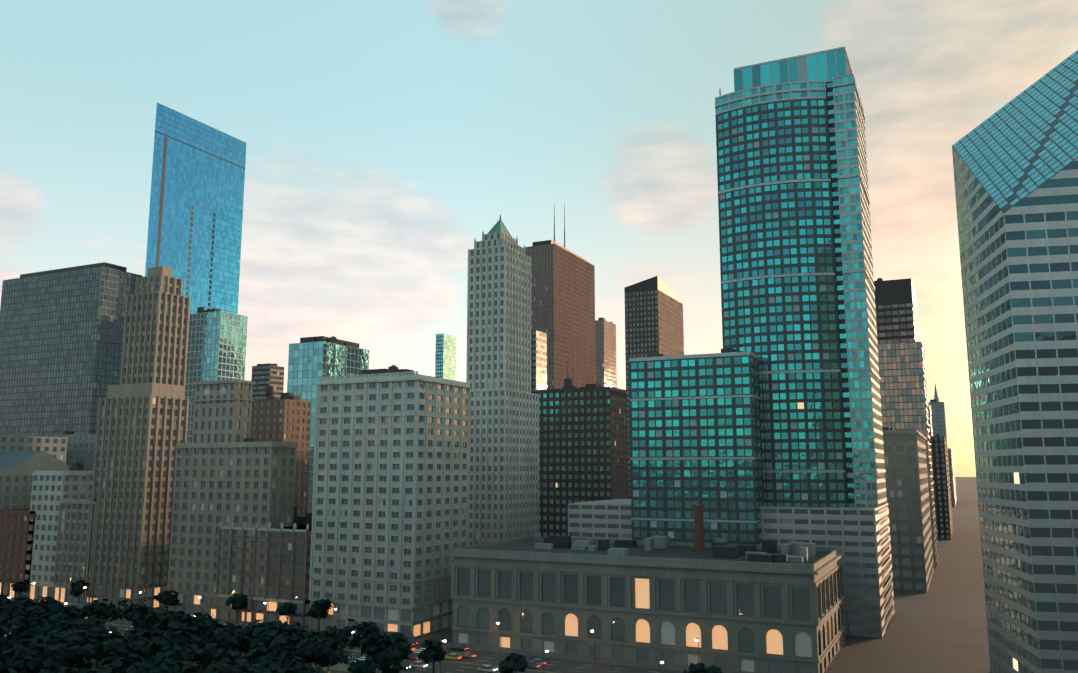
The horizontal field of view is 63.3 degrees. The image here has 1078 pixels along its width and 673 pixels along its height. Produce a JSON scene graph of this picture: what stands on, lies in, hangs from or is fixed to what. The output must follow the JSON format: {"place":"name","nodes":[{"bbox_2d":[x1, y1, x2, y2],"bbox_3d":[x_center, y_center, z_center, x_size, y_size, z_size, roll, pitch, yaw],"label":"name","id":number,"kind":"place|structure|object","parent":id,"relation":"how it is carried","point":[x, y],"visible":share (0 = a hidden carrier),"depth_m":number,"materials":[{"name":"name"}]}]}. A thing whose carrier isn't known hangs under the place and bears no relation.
{"place":"outdoors","nodes":[
{"label":"outdoors","id":0,"kind":"place"},
{"bbox_2d":[0,508,35,598],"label":"building","id":1,"kind":"structure","parent":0,"point":[14,526],"depth_m":343.42,"materials":[{"name":"brown brick"}]},
{"bbox_2d":[0,435,67,462],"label":"building","id":2,"kind":"structure","parent":0,"point":[55,447],"depth_m":406.41,"materials":[{"name":"beige concrete"}]},
{"bbox_2d":[0,451,70,508],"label":"building","id":3,"kind":"structure","parent":0,"point":[17,468],"depth_m":365.90,"materials":[{"name":"beige stone"}]},
{"bbox_2d":[23,463,92,601],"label":"building","id":4,"kind":"structure","parent":0,"point":[50,489],"depth_m":338.24,"materials":[{"name":"grey concrete"}]},
{"bbox_2d":[0,262,142,436],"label":"dark building","id":5,"kind":"structure","parent":0,"point":[61,337],"depth_m":477.95,"materials":[{"name":"glass"}]},
{"bbox_2d":[53,497,96,604],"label":"building","id":6,"kind":"structure","parent":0,"point":[72,541],"depth_m":329.44,"materials":[{"name":"grey concrete"}]},
{"bbox_2d":[85,266,190,608],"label":"art deco tower","id":7,"kind":"structure","parent":0,"point":[142,420],"depth_m":325.51,"materials":[{"name":"beige stone"}]},
{"bbox_2d":[144,102,245,313],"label":"blue glass tower","id":8,"kind":"structure","parent":0,"point":[194,230],"depth_m":526.01,"materials":[{"name":"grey glass"}]},
{"bbox_2d":[166,379,297,623],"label":"building","id":9,"kind":"structure","parent":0,"point":[228,471],"depth_m":301.75,"materials":[{"name":"grey concrete"}]},
{"bbox_2d":[215,504,311,627],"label":"building","id":10,"kind":"structure","parent":0,"point":[287,570],"depth_m":286.81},
{"bbox_2d":[251,363,283,399],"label":"dark building","id":11,"kind":"structure","parent":0,"point":[264,376],"depth_m":625.53,"materials":[{"name":"black glass"}]},
{"bbox_2d":[0,599,751,672],"bbox_3d":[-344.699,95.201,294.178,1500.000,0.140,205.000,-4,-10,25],"label":"road","id":12,"kind":"structure","parent":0,"point":[555,662],"depth_m":228.39,"materials":[{"name":"grey asphalt"}]},
{"bbox_2d":[0,580,88,615],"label":"park trees","id":13,"kind":"object","parent":12,"relation":"on","point":[77,587],"visible":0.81,"depth_m":317.65,"materials":[{"name":"green plant"}]},
{"bbox_2d":[76,602,98,608],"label":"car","id":14,"kind":"object","parent":12,"relation":"on","point":[79,605],"visible":0.15,"depth_m":310.64,"materials":[{"name":"grey metal"}]},
{"bbox_2d":[0,590,412,672],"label":"park trees","id":15,"kind":"object","parent":12,"relation":"on","point":[57,636],"visible":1,"depth_m":202.22,"materials":[{"name":"green plant"}]},
{"bbox_2d":[348,656,355,662],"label":"car","id":16,"kind":"object","parent":12,"relation":"on","point":[351,660],"visible":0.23,"depth_m":228.12,"materials":[{"name":"grey metal"}]},
{"bbox_2d":[8,582,698,672],"bbox_3d":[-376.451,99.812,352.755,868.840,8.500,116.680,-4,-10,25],"label":"street lamps","id":17,"kind":"object","parent":12,"relation":"on","point":[546,650],"visible":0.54,"depth_m":230.70,"materials":[{"name":"grey metal"}]},
{"bbox_2d":[383,631,417,645],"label":"car","id":18,"kind":"object","parent":12,"relation":"on","point":[412,640],"visible":0.29,"depth_m":251.84,"materials":[{"name":"grey metal"}]},
{"bbox_2d":[391,662,410,669],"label":"car","id":19,"kind":"object","parent":12,"relation":"on","point":[403,666],"visible":0.67,"depth_m":221.59,"materials":[{"name":"grey metal"}]},
{"bbox_2d":[407,653,417,659],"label":"car","id":20,"kind":"object","parent":12,"relation":"on","point":[414,656],"visible":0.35,"depth_m":232.60,"materials":[{"name":"red metal"}]},
{"bbox_2d":[410,661,427,667],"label":"car","id":21,"kind":"object","parent":12,"relation":"on","point":[420,664],"visible":1,"depth_m":223.44,"materials":[{"name":"grey metal"}]},
{"bbox_2d":[445,653,461,659],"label":"car","id":22,"kind":"object","parent":12,"relation":"on","point":[454,656],"visible":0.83,"depth_m":232.82,"materials":[{"name":"yellow metal"}]},
{"bbox_2d":[450,644,467,650],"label":"car","id":23,"kind":"object","parent":12,"relation":"on","point":[461,647],"visible":0.96,"depth_m":244.38,"materials":[{"name":"grey metal"}]},
{"bbox_2d":[458,651,475,658],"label":"car","id":24,"kind":"object","parent":12,"relation":"on","point":[469,654],"visible":0.85,"depth_m":235.09,"materials":[{"name":"grey metal"}]},
{"bbox_2d":[234,639,721,672],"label":"park trees","id":25,"kind":"object","parent":12,"relation":"on","point":[433,652],"visible":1,"depth_m":194.48,"materials":[{"name":"green plant"}]},
{"bbox_2d":[477,664,497,672],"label":"car","id":26,"kind":"object","parent":12,"relation":"on","point":[489,668],"visible":1,"depth_m":218.94,"materials":[{"name":"grey metal"}]},
{"bbox_2d":[528,661,539,668],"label":"car","id":27,"kind":"object","parent":12,"relation":"on","point":[533,664],"visible":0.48,"depth_m":222.69,"materials":[{"name":"blue metal"}]},
{"bbox_2d":[533,658,545,665],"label":"car","id":28,"kind":"object","parent":12,"relation":"on","point":[538,661],"visible":0.56,"depth_m":225.91,"materials":[{"name":"grey metal"}]},
{"bbox_2d":[466,215,538,545],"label":"skyscraper","id":29,"kind":"structure","parent":0,"point":[504,463],"depth_m":357.95,"materials":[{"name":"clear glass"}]},
{"bbox_2d":[0,0,1077,476],"label":"sky","id":30,"kind":"structure","parent":0,"point":[383,138],"materials":[{"name":"blue"}]},
{"bbox_2d":[525,202,595,388],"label":"skyscraper","id":31,"kind":"structure","parent":0,"point":[562,298],"depth_m":729.84,"materials":[{"name":"brown concrete"}]},
{"bbox_2d":[154,477,991,672],"bbox_3d":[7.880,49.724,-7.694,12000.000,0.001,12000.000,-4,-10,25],"label":"ground","id":32,"kind":"structure","parent":0,"point":[940,626],"depth_m":285.52,"materials":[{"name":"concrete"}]},
{"bbox_2d":[66,454,74,466],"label":"blue roof building","id":33,"kind":"structure","parent":32,"relation":"on","point":[69,461],"depth_m":436.33,"materials":[{"name":"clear glass"}]},
{"bbox_2d":[52,427,96,469],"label":"grey building","id":34,"kind":"structure","parent":32,"relation":"on","point":[80,448],"depth_m":437.24,"materials":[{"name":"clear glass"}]},
{"bbox_2d":[185,307,247,442],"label":"skyscraper","id":35,"kind":"structure","parent":32,"relation":"on","point":[217,338],"depth_m":481.44,"materials":[{"name":"teal glass"}]},
{"bbox_2d":[250,385,311,515],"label":"brown building","id":36,"kind":"structure","parent":32,"relation":"on","point":[286,417],"depth_m":396.47,"materials":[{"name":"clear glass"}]},
{"bbox_2d":[287,336,368,512],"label":"teal glass building","id":37,"kind":"structure","parent":32,"relation":"on","point":[311,360],"depth_m":463.14,"materials":[{"name":"teal glass"}]},
{"bbox_2d":[309,365,470,637],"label":"building","id":38,"kind":"structure","parent":32,"relation":"on","point":[390,507],"depth_m":276.02,"materials":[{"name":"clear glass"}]},
{"bbox_2d":[435,334,455,379],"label":"teal building","id":39,"kind":"structure","parent":32,"relation":"on","point":[445,362],"depth_m":905.84,"materials":[{"name":"teal glass"}]},
{"bbox_2d":[531,330,546,393],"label":"skyscraper","id":40,"kind":"structure","parent":32,"relation":"on","point":[538,360],"depth_m":526.89,"materials":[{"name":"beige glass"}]},
{"bbox_2d":[535,377,627,536],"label":"dark brick building","id":41,"kind":"structure","parent":32,"relation":"on","point":[582,444],"depth_m":398.09,"materials":[{"name":"brown brick"}]},
{"bbox_2d":[449,505,845,672],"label":"museum building","id":42,"kind":"structure","parent":32,"relation":"on","point":[769,606],"depth_m":234.96,"materials":[{"name":"beige stone"}]},
{"bbox_2d":[624,276,683,498],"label":"skyscraper","id":43,"kind":"structure","parent":32,"relation":"on","point":[653,315],"depth_m":630.80,"materials":[{"name":"brown stone"}]},
{"bbox_2d":[882,427,933,592],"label":"building","id":44,"kind":"structure","parent":32,"relation":"on","point":[906,479],"depth_m":367.42,"materials":[{"name":"grey concrete"}]},
{"bbox_2d":[930,434,952,539],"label":"skyscraper","id":45,"kind":"structure","parent":32,"relation":"on","point":[942,493],"depth_m":632.37,"materials":[{"name":"black glass"}]},
{"bbox_2d":[948,448,956,506],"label":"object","id":46,"kind":"structure","parent":32,"relation":"on","point":[952,476],"depth_m":1169.88,"materials":[{"name":"beige glass"}]},
{"bbox_2d":[952,50,1077,672],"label":"skyscraper","id":47,"kind":"structure","parent":32,"relation":"on","point":[1015,163],"depth_m":195.94,"materials":[{"name":"white glass"}]},
{"bbox_2d":[595,317,616,387],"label":"pink building","id":48,"kind":"structure","parent":0,"point":[605,350],"depth_m":861.42,"materials":[{"name":"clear glass"}]},
{"bbox_2d":[629,348,766,544],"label":"office building","id":49,"kind":"structure","parent":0,"point":[684,429],"depth_m":290.87,"materials":[{"name":"teal glass"}]},
{"bbox_2d":[568,499,894,637],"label":"building","id":50,"kind":"structure","parent":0,"point":[854,535],"depth_m":274.43,"materials":[{"name":"white concrete"}]},
{"bbox_2d":[715,46,892,630],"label":"teal tower","id":51,"kind":"structure","parent":0,"point":[797,291],"depth_m":298.52,"materials":[{"name":"teal glass"}]},
{"bbox_2d":[874,278,918,343],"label":"skyscraper","id":52,"kind":"structure","parent":0,"point":[896,311],"depth_m":567.02,"materials":[{"name":"clear glass"}]},
{"bbox_2d":[878,342,937,567],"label":"skyscraper","id":53,"kind":"structure","parent":0,"point":[903,386],"depth_m":465.88,"materials":[{"name":"grey glass"}]},
{"bbox_2d":[928,404,932,435],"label":"dark building","id":54,"kind":"structure","parent":0,"point":[930,420],"depth_m":778.74,"materials":[{"name":"beige glass"}]},
{"bbox_2d":[928,384,951,506],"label":"skyscraper","id":55,"kind":"structure","parent":0,"point":[938,417],"depth_m":911.24,"materials":[{"name":"grey glass"}]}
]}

